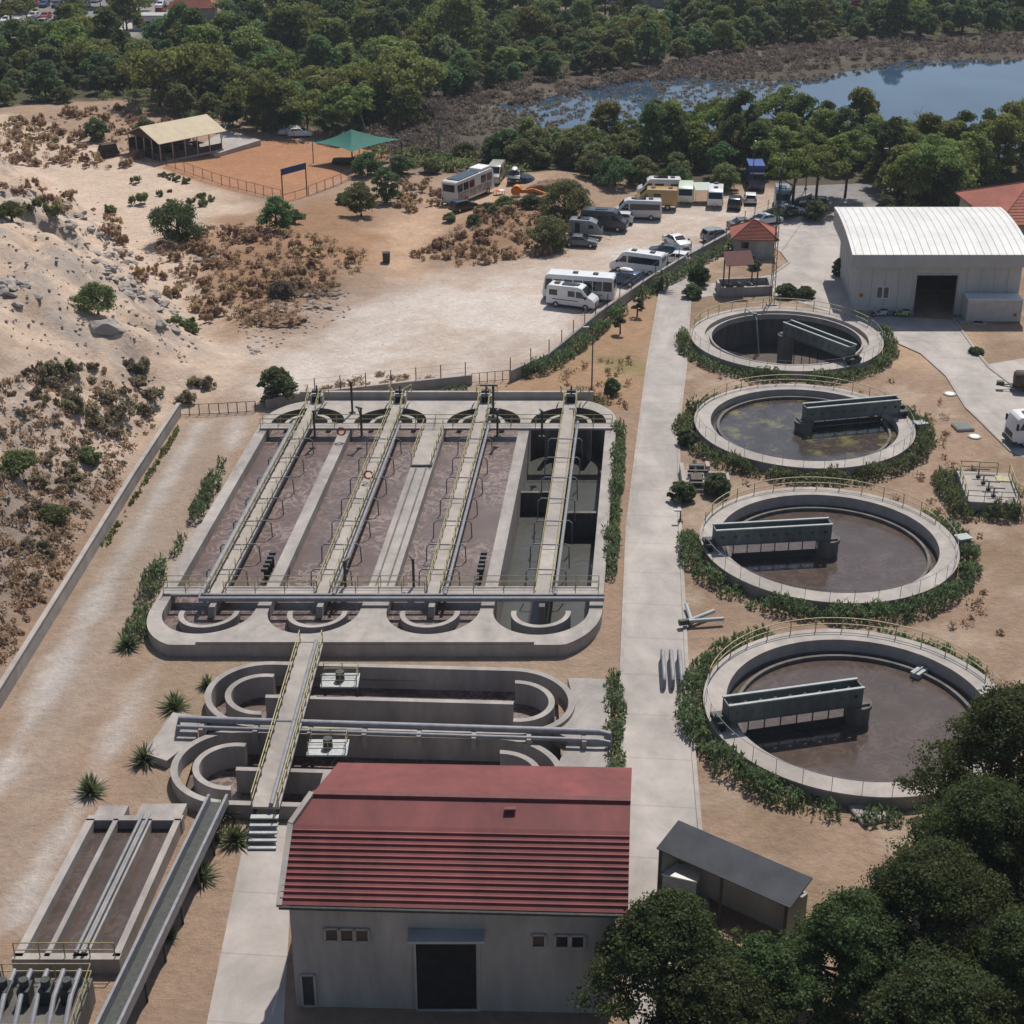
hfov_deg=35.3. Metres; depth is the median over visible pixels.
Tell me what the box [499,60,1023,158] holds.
pond water
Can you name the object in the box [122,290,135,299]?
rock
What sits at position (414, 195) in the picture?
dry shrub
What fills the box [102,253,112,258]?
rock
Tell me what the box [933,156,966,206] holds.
pine tree
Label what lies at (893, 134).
pine tree
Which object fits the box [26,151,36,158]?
dry shrub
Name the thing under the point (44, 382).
hill shrub
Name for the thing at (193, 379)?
hill shrub
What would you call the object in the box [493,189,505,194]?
picnic table
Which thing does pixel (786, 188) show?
motorhome
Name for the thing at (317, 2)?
pine tree
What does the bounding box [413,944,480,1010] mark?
doorway
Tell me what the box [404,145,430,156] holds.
bush
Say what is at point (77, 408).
hill shrub
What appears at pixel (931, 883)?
pine tree
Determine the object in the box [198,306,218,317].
dry shrub
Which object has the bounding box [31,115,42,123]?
dry shrub
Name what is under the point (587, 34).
leafy tree
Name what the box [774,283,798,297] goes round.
bush
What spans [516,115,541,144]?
pine tree
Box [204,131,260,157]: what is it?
yard slab
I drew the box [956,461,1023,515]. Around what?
valve platform
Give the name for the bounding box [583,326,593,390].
street lamp
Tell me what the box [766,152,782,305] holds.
lattice mast
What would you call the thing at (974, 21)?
leafy tree
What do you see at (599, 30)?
pine tree
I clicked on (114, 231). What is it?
dry shrub
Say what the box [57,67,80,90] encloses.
leafy tree
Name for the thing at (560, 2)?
pine tree
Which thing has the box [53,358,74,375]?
hill shrub
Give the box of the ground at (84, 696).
[0,0,1023,1023]
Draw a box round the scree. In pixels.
[0,179,350,622]
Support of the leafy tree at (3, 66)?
on the ground at (84, 696)
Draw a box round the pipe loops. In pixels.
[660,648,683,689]
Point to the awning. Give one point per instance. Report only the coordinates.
(701, 186)
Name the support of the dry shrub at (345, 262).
on the ground at (84, 696)
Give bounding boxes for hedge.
[101,425,179,546]
[118,596,151,639]
[133,551,167,599]
[168,531,187,556]
[187,455,226,520]
[431,383,467,390]
[521,299,628,376]
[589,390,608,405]
[601,417,628,580]
[601,667,627,766]
[634,237,732,299]
[671,393,937,487]
[672,623,935,826]
[674,322,899,384]
[676,507,984,626]
[694,386,742,408]
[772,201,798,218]
[876,623,990,678]
[930,465,1023,522]
[1013,480,1022,496]
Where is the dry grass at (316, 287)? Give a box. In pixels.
[0,105,1004,664]
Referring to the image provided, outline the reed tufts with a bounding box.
[455,55,1021,135]
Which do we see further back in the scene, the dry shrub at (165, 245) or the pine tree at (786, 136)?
the pine tree at (786, 136)
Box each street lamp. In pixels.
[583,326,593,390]
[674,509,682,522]
[750,140,756,191]
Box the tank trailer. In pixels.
[996,370,1023,388]
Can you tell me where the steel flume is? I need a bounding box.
[95,794,229,1023]
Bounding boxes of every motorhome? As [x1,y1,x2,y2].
[580,206,628,231]
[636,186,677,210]
[637,176,680,193]
[773,183,790,206]
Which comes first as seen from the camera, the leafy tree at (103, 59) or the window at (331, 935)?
the window at (331, 935)
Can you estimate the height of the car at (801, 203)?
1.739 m
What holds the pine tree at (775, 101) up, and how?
on the ground at (84, 696)
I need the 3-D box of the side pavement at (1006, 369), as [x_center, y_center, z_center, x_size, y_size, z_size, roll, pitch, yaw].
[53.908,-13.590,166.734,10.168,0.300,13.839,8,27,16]
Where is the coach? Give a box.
[442,164,494,203]
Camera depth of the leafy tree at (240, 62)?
304.04 m
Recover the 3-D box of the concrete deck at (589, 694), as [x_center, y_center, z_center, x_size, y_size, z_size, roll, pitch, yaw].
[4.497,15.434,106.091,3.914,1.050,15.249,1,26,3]
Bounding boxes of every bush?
[0,200,27,221]
[0,447,38,475]
[37,504,71,526]
[49,86,74,102]
[67,281,117,314]
[75,446,102,464]
[81,117,109,141]
[133,119,154,128]
[146,198,209,241]
[256,195,294,228]
[256,366,298,403]
[267,279,296,298]
[289,209,305,222]
[335,192,346,202]
[340,181,376,215]
[350,151,383,175]
[370,166,401,202]
[389,154,416,175]
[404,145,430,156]
[419,158,443,172]
[434,152,454,160]
[442,212,455,222]
[450,141,477,158]
[467,214,481,224]
[476,202,499,213]
[480,135,504,161]
[494,195,515,206]
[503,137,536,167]
[518,194,542,207]
[524,215,570,251]
[537,178,595,217]
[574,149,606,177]
[592,155,638,185]
[604,377,620,395]
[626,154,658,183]
[658,162,692,179]
[666,480,697,502]
[676,427,697,446]
[681,284,702,298]
[687,264,710,286]
[701,472,731,495]
[709,162,741,189]
[747,260,762,269]
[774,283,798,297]
[797,285,816,298]
[801,199,828,220]
[831,258,840,275]
[876,195,898,206]
[967,346,984,354]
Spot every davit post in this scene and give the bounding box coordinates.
[311,409,318,437]
[342,557,349,586]
[347,379,355,413]
[355,406,365,437]
[409,555,414,586]
[479,384,496,417]
[494,408,500,436]
[538,408,544,437]
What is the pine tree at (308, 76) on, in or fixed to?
on the ground at (84, 696)
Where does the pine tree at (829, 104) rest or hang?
on the ground at (84, 696)
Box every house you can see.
[132,12,167,29]
[167,0,217,20]
[643,0,666,6]
[955,182,1023,234]
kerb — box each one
[619,289,661,1023]
[677,282,709,916]
[772,217,804,273]
[885,336,1012,451]
[953,319,1023,394]
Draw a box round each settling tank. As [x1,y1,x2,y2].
[690,298,883,378]
[694,374,915,477]
[700,477,959,612]
[703,617,1005,808]
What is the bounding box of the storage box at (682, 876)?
[661,863,701,897]
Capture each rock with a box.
[0,277,15,286]
[0,287,9,295]
[3,292,17,296]
[8,284,16,290]
[11,301,23,307]
[16,280,30,287]
[33,291,42,299]
[65,223,72,228]
[70,222,77,229]
[73,213,84,217]
[87,226,95,231]
[88,318,126,335]
[90,250,101,256]
[91,258,100,262]
[95,231,104,236]
[99,260,111,266]
[102,234,110,240]
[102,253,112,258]
[119,287,130,291]
[122,259,130,263]
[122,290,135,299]
[136,295,146,300]
[149,294,159,299]
[156,307,164,311]
[156,319,167,327]
[162,300,169,307]
[171,325,180,332]
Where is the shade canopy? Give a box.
[312,129,401,172]
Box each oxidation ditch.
[170,731,561,819]
[205,661,574,760]
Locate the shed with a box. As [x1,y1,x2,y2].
[656,820,812,942]
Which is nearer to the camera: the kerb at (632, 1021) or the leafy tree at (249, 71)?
the kerb at (632, 1021)
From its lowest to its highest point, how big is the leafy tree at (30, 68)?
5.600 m
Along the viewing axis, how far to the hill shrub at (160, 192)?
231.74 m
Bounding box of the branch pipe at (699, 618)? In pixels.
[678,603,723,625]
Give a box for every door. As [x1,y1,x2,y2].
[299,973,316,1006]
[756,242,764,258]
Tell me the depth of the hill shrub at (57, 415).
145.23 m
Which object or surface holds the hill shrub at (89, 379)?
on the ground at (84, 696)
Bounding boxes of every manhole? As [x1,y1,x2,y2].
[943,391,955,396]
[968,433,981,439]
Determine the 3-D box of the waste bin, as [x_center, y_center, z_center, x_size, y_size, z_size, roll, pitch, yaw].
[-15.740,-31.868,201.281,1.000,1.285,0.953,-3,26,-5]
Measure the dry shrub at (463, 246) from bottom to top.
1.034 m
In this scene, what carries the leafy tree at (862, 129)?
on the ground at (84, 696)
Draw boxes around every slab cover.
[848,804,886,826]
[951,422,974,431]
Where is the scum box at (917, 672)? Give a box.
[910,665,928,679]
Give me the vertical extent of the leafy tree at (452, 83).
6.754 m
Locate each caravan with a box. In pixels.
[568,216,610,236]
[678,180,693,206]
[707,182,723,210]
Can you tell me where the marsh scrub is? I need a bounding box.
[363,32,1023,158]
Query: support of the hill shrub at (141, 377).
on the ground at (84, 696)
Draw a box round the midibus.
[542,268,616,301]
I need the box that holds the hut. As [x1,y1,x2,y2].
[729,220,779,258]
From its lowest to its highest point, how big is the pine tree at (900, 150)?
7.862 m
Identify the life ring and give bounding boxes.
[336,427,345,435]
[363,470,373,479]
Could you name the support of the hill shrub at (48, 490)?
on the ground at (84, 696)
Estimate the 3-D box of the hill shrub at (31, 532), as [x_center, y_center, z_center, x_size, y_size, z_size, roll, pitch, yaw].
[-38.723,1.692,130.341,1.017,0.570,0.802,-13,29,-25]
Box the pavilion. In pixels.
[122,114,225,161]
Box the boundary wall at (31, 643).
[0,403,180,708]
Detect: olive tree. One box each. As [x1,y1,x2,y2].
[612,314,625,333]
[630,298,645,316]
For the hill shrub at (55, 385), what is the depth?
150.88 m
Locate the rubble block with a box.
[193,257,202,261]
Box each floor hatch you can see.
[956,318,971,322]
[972,321,985,324]
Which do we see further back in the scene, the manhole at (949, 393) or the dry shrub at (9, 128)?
the dry shrub at (9, 128)
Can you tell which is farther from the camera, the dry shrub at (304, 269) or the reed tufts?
the reed tufts
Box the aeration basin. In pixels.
[147,384,615,656]
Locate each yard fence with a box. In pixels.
[165,156,281,199]
[222,120,294,141]
[308,146,393,195]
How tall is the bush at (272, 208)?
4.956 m
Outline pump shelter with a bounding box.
[715,250,771,296]
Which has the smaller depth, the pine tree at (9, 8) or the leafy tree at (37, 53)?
the leafy tree at (37, 53)
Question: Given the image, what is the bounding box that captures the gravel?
[282,256,557,371]
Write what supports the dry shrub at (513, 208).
on the ground at (84, 696)
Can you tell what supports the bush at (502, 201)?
on the ground at (84, 696)
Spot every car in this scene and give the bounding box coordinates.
[0,15,12,22]
[27,11,39,17]
[38,0,50,7]
[38,18,50,23]
[39,11,51,17]
[51,0,63,7]
[83,0,90,6]
[155,0,165,7]
[155,7,166,11]
[279,125,299,135]
[288,127,312,137]
[448,198,477,212]
[507,166,521,183]
[564,233,597,247]
[612,267,642,287]
[620,211,633,223]
[648,243,683,252]
[662,233,690,248]
[666,250,691,262]
[700,226,730,241]
[726,217,748,227]
[727,195,742,209]
[743,192,756,204]
[752,212,783,223]
[776,204,805,217]
[797,196,828,208]
[848,0,859,5]
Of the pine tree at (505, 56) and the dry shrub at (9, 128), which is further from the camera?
the pine tree at (505, 56)
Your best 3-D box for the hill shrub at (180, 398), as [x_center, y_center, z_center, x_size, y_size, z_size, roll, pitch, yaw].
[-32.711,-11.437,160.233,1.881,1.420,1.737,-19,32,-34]
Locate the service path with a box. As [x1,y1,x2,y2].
[207,823,289,1023]
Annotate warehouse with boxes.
[833,206,1023,314]
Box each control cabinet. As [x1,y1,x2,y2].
[912,419,927,434]
[954,533,972,546]
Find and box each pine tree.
[0,0,27,18]
[0,19,33,59]
[0,34,9,50]
[0,50,9,62]
[10,49,29,72]
[16,0,37,18]
[26,24,45,46]
[38,19,92,64]
[51,3,80,22]
[55,14,97,37]
[60,36,118,64]
[62,0,87,14]
[65,2,85,17]
[87,7,129,55]
[107,0,140,29]
[107,0,146,30]
[113,49,204,105]
[123,38,157,82]
[129,73,173,99]
[136,0,153,10]
[155,39,173,54]
[156,1,186,44]
[158,41,245,103]
[164,21,187,46]
[175,7,209,47]
[180,23,239,81]
[209,11,234,36]
[212,0,234,9]
[222,13,257,59]
[222,67,305,131]
[228,25,268,68]
[232,0,250,17]
[239,37,288,57]
[242,82,273,119]
[243,0,271,22]
[245,50,304,75]
[248,18,284,36]
[263,0,277,10]
[266,2,316,50]
[272,88,333,129]
[276,0,312,51]
[285,65,351,93]
[292,80,310,110]
[296,34,344,76]
[302,17,359,58]
[303,3,325,19]
[310,0,326,9]
[318,83,375,129]
[319,0,361,45]
[321,0,357,20]
[326,42,355,69]
[337,58,370,84]
[345,64,375,82]
[349,8,379,49]
[354,0,368,10]
[359,35,419,61]
[360,9,387,38]
[361,6,401,51]
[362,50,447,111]
[365,4,377,9]
[368,0,424,5]
[369,0,408,4]
[371,55,449,98]
[383,35,398,55]
[383,83,428,123]
[387,0,404,25]
[391,7,413,26]
[393,0,426,23]
[400,27,427,44]
[406,79,430,94]
[407,0,435,14]
[411,10,466,33]
[420,0,486,23]
[424,0,486,52]
[424,9,457,43]
[448,50,475,80]
[453,27,473,43]
[467,49,484,71]
[473,0,486,19]
[479,0,511,20]
[479,30,508,62]
[489,46,528,75]
[494,13,518,28]
[498,20,513,38]
[506,0,537,16]
[509,4,559,43]
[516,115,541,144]
[525,0,560,6]
[529,0,563,6]
[538,2,552,26]
[555,123,602,144]
[566,885,749,1023]
[570,0,602,28]
[585,100,630,134]
[591,0,628,16]
[593,26,607,42]
[611,38,643,68]
[613,17,634,39]
[618,0,647,16]
[618,15,671,43]
[628,19,668,64]
[634,101,677,163]
[636,954,798,1023]
[641,98,662,135]
[645,12,671,40]
[655,98,693,153]
[657,103,691,154]
[675,119,715,168]
[684,0,710,11]
[692,101,744,129]
[693,96,741,129]
[704,0,736,18]
[705,125,739,148]
[708,5,735,22]
[709,19,745,52]
[714,0,769,16]
[717,113,752,164]
[723,88,761,149]
[727,930,827,1023]
[728,0,754,22]
[728,119,746,156]
[739,120,772,165]
[740,124,767,153]
[746,5,766,35]
[747,117,773,155]
[750,85,813,118]
[755,125,808,167]
[760,0,785,16]
[765,0,781,6]
[765,148,825,204]
[768,112,802,156]
[768,117,777,128]
[774,0,811,40]
[774,885,933,1023]
[776,117,804,156]
[784,93,819,127]
[787,0,838,31]
[792,126,828,148]
[801,143,851,195]
[805,107,842,151]
[810,0,843,22]
[816,99,836,110]
[824,129,876,197]
[827,105,862,157]
[832,939,1023,1023]
[833,834,1023,1010]
[843,86,880,125]
[861,116,908,186]
[862,121,886,175]
[863,113,888,138]
[871,0,933,31]
[872,143,918,195]
[877,0,917,36]
[885,768,1023,932]
[892,679,1023,834]
[896,126,921,144]
[900,117,921,133]
[904,143,966,204]
[908,132,968,166]
[908,159,955,198]
[912,112,945,136]
[926,0,945,13]
[928,141,980,199]
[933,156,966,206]
[940,119,974,157]
[950,109,977,136]
[954,901,1023,1023]
[959,130,1004,183]
[966,789,1023,915]
[969,112,1023,169]
[975,112,1023,171]
[977,107,998,153]
[998,100,1023,154]
[1005,125,1023,165]
[1006,0,1023,9]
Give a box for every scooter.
[871,308,887,316]
[893,308,909,316]
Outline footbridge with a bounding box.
[248,630,322,849]
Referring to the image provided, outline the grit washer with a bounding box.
[0,963,95,1023]
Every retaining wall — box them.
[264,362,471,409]
[509,185,812,381]
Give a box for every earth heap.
[253,312,307,327]
[294,288,344,297]
[526,178,582,194]
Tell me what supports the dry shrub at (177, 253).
on the ground at (84, 696)
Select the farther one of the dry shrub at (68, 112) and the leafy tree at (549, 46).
the leafy tree at (549, 46)
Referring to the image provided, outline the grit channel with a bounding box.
[11,804,187,973]
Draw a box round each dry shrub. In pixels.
[0,120,6,127]
[0,181,7,189]
[5,140,12,147]
[7,113,23,123]
[7,127,21,134]
[7,129,22,136]
[9,153,26,164]
[9,186,26,194]
[13,122,22,127]
[14,132,28,139]
[20,116,28,123]
[20,139,31,147]
[22,147,30,155]
[23,176,39,188]
[25,126,37,133]
[25,135,35,140]
[26,141,37,148]
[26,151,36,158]
[26,157,41,165]
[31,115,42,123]
[34,134,44,140]
[37,186,47,192]
[38,117,46,127]
[38,193,54,203]
[42,131,50,139]
[47,156,60,162]
[49,133,59,141]
[49,144,57,149]
[51,122,58,128]
[51,197,63,204]
[54,128,64,134]
[55,144,70,151]
[59,147,79,158]
[59,154,68,163]
[61,107,75,116]
[61,205,72,212]
[64,103,77,109]
[66,188,77,195]
[67,138,75,142]
[73,110,83,118]
[73,128,83,137]
[76,143,88,148]
[78,152,90,160]
[81,109,92,116]
[82,162,89,167]
[86,105,98,112]
[91,151,102,161]
[96,112,108,120]
[96,226,111,236]
[102,223,115,229]
[103,213,115,216]
[106,215,123,224]
[106,227,121,237]
[107,138,117,142]
[113,234,128,244]
[115,127,122,133]
[117,105,125,110]
[118,157,133,166]
[119,249,127,257]
[120,127,129,132]
[124,119,133,123]
[125,113,132,119]
[129,265,146,275]
[130,108,141,114]
[130,149,141,157]
[130,149,142,159]
[133,275,146,284]
[134,255,143,260]
[140,113,146,119]
[140,271,149,278]
[146,262,159,270]
[154,270,167,279]
[156,240,163,245]
[157,243,171,253]
[160,116,172,122]
[161,250,181,259]
[162,285,178,295]
[172,242,180,250]
[174,266,182,271]
[174,271,184,276]
[179,240,187,249]
[184,270,197,276]
[187,239,203,248]
[188,301,200,311]
[190,264,198,270]
[195,275,212,285]
[197,243,205,253]
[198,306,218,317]
[200,258,213,268]
[200,286,209,292]
[200,313,213,321]
[202,239,216,254]
[203,249,216,258]
[203,262,215,267]
[205,296,218,303]
[208,303,226,315]
[213,257,219,265]
[216,230,224,236]
[218,260,224,269]
[220,289,232,303]
[221,224,238,237]
[221,250,234,261]
[225,284,238,296]
[228,238,239,243]
[230,273,238,281]
[234,278,249,286]
[237,306,250,317]
[238,227,256,235]
[238,232,254,239]
[241,286,256,294]
[244,286,263,296]
[245,232,254,241]
[247,223,262,232]
[250,233,263,241]
[250,262,261,268]
[250,280,263,288]
[262,233,272,240]
[262,266,270,272]
[263,283,270,290]
[266,251,276,257]
[266,268,280,276]
[276,226,287,235]
[282,264,298,274]
[288,240,301,247]
[288,244,307,256]
[290,275,304,285]
[296,264,305,271]
[297,275,309,286]
[298,265,306,273]
[306,257,320,266]
[307,245,324,255]
[310,234,323,244]
[319,273,326,279]
[343,253,358,262]
[343,259,353,265]
[346,247,353,253]
[392,200,401,207]
[397,178,408,183]
[398,189,405,196]
[399,195,409,204]
[401,181,410,190]
[402,202,412,211]
[405,205,418,211]
[406,192,417,199]
[409,249,421,254]
[410,182,419,190]
[417,183,426,191]
[420,178,428,184]
[421,245,431,252]
[425,198,439,205]
[429,186,437,195]
[431,238,444,248]
[434,187,441,198]
[434,236,446,247]
[436,191,441,198]
[441,252,448,258]
[447,238,456,245]
[454,228,466,238]
[455,248,463,255]
[458,242,468,250]
[469,242,480,253]
[469,244,486,257]
[472,206,486,213]
[472,225,493,237]
[472,232,479,239]
[472,235,484,244]
[477,212,488,220]
[479,238,490,244]
[480,247,497,264]
[489,243,498,252]
[492,209,501,216]
[492,215,504,226]
[501,205,512,212]
[502,250,517,258]
[503,204,516,213]
[511,211,520,219]
[513,229,523,238]
[514,199,521,207]
[524,240,533,247]
[528,217,536,222]
[530,245,541,256]
[533,212,541,217]
[539,242,552,248]
[541,243,552,253]
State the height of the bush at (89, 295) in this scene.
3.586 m
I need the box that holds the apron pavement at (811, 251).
[674,216,1023,456]
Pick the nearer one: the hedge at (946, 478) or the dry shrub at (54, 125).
the hedge at (946, 478)
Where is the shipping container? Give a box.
[961,293,1022,321]
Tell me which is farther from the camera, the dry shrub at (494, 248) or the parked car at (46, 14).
the parked car at (46, 14)
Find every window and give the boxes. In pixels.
[323,927,338,942]
[338,927,354,942]
[354,927,369,942]
[443,184,454,192]
[457,184,462,192]
[463,181,468,190]
[469,179,474,187]
[481,174,485,182]
[487,171,491,180]
[530,933,546,948]
[544,278,551,288]
[554,933,569,948]
[569,934,585,949]
[575,222,579,232]
[583,281,591,290]
[593,281,601,290]
[599,215,607,219]
[603,282,611,291]
[611,216,617,221]
[618,256,626,261]
[628,256,658,265]
[741,242,748,247]
[876,286,882,298]
[882,286,889,298]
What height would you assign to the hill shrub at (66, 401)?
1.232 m
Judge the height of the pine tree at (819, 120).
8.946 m
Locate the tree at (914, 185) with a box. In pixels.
[880,149,934,206]
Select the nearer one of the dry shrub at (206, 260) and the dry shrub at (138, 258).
the dry shrub at (206, 260)
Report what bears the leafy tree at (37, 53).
on the ground at (84, 696)
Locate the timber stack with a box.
[97,142,119,157]
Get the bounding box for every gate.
[181,401,255,415]
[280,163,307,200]
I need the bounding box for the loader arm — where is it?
[511,184,545,194]
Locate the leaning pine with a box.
[750,138,808,202]
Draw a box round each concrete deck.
[146,712,197,767]
[552,678,610,766]
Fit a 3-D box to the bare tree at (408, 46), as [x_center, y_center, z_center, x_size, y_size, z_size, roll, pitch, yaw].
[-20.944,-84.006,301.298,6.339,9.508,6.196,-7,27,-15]
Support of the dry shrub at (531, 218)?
on the ground at (84, 696)
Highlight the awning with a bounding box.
[693,182,709,203]
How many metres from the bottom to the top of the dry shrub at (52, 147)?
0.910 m
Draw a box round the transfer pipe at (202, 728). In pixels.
[174,715,612,751]
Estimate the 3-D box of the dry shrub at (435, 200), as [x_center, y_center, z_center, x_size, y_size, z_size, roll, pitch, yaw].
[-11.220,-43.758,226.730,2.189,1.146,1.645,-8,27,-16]
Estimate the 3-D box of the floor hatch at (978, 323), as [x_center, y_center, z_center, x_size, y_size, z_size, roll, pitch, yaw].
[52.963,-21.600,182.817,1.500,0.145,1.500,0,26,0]
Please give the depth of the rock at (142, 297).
180.44 m
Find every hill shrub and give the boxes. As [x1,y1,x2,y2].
[2,547,17,557]
[6,390,16,396]
[14,405,36,417]
[14,505,29,515]
[20,364,33,375]
[21,536,36,547]
[22,197,41,212]
[23,473,48,484]
[27,570,43,580]
[28,530,39,535]
[29,385,42,398]
[30,499,47,509]
[33,359,64,375]
[34,377,49,387]
[34,538,50,551]
[37,393,51,406]
[39,445,54,457]
[39,460,53,467]
[41,202,60,216]
[41,555,49,562]
[43,361,55,374]
[43,374,58,380]
[43,546,56,556]
[46,488,55,493]
[47,378,64,389]
[51,413,59,418]
[52,391,84,407]
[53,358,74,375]
[53,420,64,425]
[54,475,68,483]
[56,397,75,408]
[58,385,83,396]
[60,369,77,379]
[62,459,76,468]
[64,466,78,479]
[66,447,79,453]
[66,481,77,488]
[67,405,83,414]
[67,500,80,511]
[69,362,84,372]
[70,442,80,449]
[70,471,92,480]
[79,506,95,514]
[80,400,99,415]
[81,437,92,445]
[83,412,104,427]
[85,418,98,425]
[86,362,99,369]
[86,376,97,382]
[93,393,112,403]
[95,423,112,433]
[97,389,119,403]
[104,204,116,213]
[104,411,115,423]
[104,465,116,477]
[109,426,130,437]
[110,404,127,421]
[114,396,135,419]
[117,460,127,467]
[119,384,137,394]
[122,357,137,371]
[128,192,148,203]
[128,376,140,382]
[129,175,141,181]
[130,402,151,410]
[132,369,145,374]
[133,356,150,371]
[133,374,145,380]
[134,380,147,387]
[140,401,156,416]
[141,386,163,399]
[147,386,165,393]
[155,189,163,196]
[164,313,182,323]
[168,175,180,180]
[174,389,191,403]
[179,317,197,327]
[181,176,190,182]
[184,321,199,334]
[184,392,196,403]
[185,196,195,204]
[186,375,210,385]
[194,375,213,387]
[197,196,207,206]
[199,191,211,198]
[202,375,216,390]
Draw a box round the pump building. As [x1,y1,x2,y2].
[276,763,631,1012]
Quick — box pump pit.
[679,460,729,492]
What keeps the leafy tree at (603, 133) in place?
on the ground at (84, 696)
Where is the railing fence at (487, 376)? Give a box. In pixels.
[471,370,508,382]
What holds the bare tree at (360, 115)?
on the ground at (84, 696)
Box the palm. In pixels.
[648,269,675,289]
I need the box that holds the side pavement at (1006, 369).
[984,358,1023,391]
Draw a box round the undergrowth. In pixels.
[3,19,1013,206]
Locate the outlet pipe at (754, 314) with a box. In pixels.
[744,308,759,353]
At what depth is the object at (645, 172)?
236.49 m
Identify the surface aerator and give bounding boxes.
[306,728,348,768]
[320,662,359,696]
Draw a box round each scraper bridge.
[702,517,839,560]
[710,677,871,737]
[777,320,861,364]
[794,395,907,433]
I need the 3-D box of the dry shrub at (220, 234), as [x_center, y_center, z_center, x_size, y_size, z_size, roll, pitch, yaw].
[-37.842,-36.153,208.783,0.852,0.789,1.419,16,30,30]
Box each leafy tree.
[0,56,12,69]
[0,60,8,81]
[0,77,20,93]
[0,83,14,102]
[4,68,23,86]
[13,18,39,44]
[19,70,26,84]
[24,59,64,97]
[26,43,65,77]
[26,61,42,83]
[36,37,67,60]
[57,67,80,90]
[65,38,95,64]
[79,51,116,82]
[86,66,116,92]
[96,51,123,70]
[108,57,124,86]
[114,66,136,87]
[115,37,132,53]
[139,17,168,40]
[146,38,159,48]
[154,73,194,102]
[163,83,195,115]
[185,72,198,92]
[194,77,213,93]
[196,92,222,112]
[202,80,229,102]
[215,60,238,83]
[216,100,245,125]
[221,3,244,13]
[230,66,248,85]
[232,56,253,68]
[233,67,254,86]
[242,83,291,130]
[251,45,279,68]
[252,21,282,44]
[274,81,305,124]
[307,69,327,92]
[313,93,352,134]
[344,58,371,85]
[348,84,380,124]
[355,80,388,112]
[368,52,382,62]
[371,1,386,8]
[382,88,392,104]
[400,23,416,44]
[405,45,424,57]
[412,15,423,20]
[426,62,463,96]
[427,33,461,62]
[446,48,476,70]
[451,35,468,49]
[452,57,484,90]
[471,14,489,35]
[475,20,510,48]
[482,61,507,85]
[486,0,513,15]
[488,128,523,161]
[494,9,518,19]
[505,62,524,80]
[509,39,535,61]
[515,45,537,68]
[520,126,553,159]
[529,36,557,50]
[530,146,552,168]
[534,50,562,76]
[535,42,561,65]
[545,0,561,19]
[547,126,561,135]
[548,13,555,27]
[549,131,587,168]
[549,132,562,153]
[550,22,573,41]
[551,9,581,33]
[556,36,573,53]
[560,0,574,9]
[568,41,591,62]
[569,53,586,73]
[570,27,597,46]
[581,142,606,165]
[583,8,595,24]
[583,44,618,71]
[587,12,607,29]
[597,26,634,61]
[597,130,610,141]
[597,136,620,155]
[600,133,637,163]
[603,14,624,29]
[610,11,623,17]
[617,118,642,135]
[620,129,649,158]
[628,5,655,19]
[660,36,672,46]
[662,10,682,29]
[662,152,689,170]
[663,0,690,19]
[667,37,695,60]
[669,27,687,39]
[671,14,682,27]
[680,0,705,23]
[686,27,714,53]
[686,110,696,122]
[687,22,710,44]
[688,9,713,30]
[691,17,713,27]
[705,140,739,174]
[725,30,745,49]
[732,15,755,39]
[747,31,764,45]
[754,11,773,27]
[760,19,782,43]
[802,25,818,40]
[826,15,841,32]
[829,0,853,20]
[839,6,862,26]
[839,123,867,160]
[848,16,868,28]
[850,21,870,36]
[860,0,867,9]
[863,0,892,30]
[864,0,883,11]
[907,9,938,37]
[929,14,940,27]
[935,3,952,21]
[940,21,954,34]
[944,0,983,31]
[970,8,985,23]
[974,0,1006,14]
[981,1,1012,29]
[1006,7,1023,25]
[1012,14,1023,32]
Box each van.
[489,159,505,183]
[546,280,598,310]
[614,197,661,219]
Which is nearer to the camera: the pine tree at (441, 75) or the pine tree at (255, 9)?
the pine tree at (441, 75)
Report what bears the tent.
on the ground at (84, 696)
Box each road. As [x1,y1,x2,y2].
[623,244,705,1023]
[791,183,896,210]
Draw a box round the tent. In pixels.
[520,173,534,183]
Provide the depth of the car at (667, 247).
205.38 m
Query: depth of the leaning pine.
220.70 m
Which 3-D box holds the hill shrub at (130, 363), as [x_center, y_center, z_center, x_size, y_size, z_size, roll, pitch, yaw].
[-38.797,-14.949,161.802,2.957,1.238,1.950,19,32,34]
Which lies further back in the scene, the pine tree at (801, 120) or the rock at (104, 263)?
the pine tree at (801, 120)
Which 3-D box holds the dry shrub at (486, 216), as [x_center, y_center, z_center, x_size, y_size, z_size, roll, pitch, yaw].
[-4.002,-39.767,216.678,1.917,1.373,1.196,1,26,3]
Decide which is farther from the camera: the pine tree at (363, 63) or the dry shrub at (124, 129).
the pine tree at (363, 63)
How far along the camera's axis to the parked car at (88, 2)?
392.17 m
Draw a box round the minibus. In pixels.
[609,248,666,275]
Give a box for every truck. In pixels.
[745,158,764,190]
[1002,408,1023,447]
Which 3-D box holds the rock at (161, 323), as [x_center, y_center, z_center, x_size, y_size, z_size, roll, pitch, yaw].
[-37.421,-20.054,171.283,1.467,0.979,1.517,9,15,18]
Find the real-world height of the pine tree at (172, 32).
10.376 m
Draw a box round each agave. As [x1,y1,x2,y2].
[71,771,113,800]
[110,630,143,655]
[120,741,157,768]
[155,689,192,715]
[165,924,180,943]
[192,857,223,890]
[193,672,212,690]
[210,820,228,848]
[214,795,241,824]
[214,819,253,849]
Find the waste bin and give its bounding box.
[382,251,389,262]
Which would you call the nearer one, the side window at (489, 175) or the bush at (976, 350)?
the bush at (976, 350)
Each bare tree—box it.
[353,91,367,132]
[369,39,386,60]
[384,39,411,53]
[428,83,450,150]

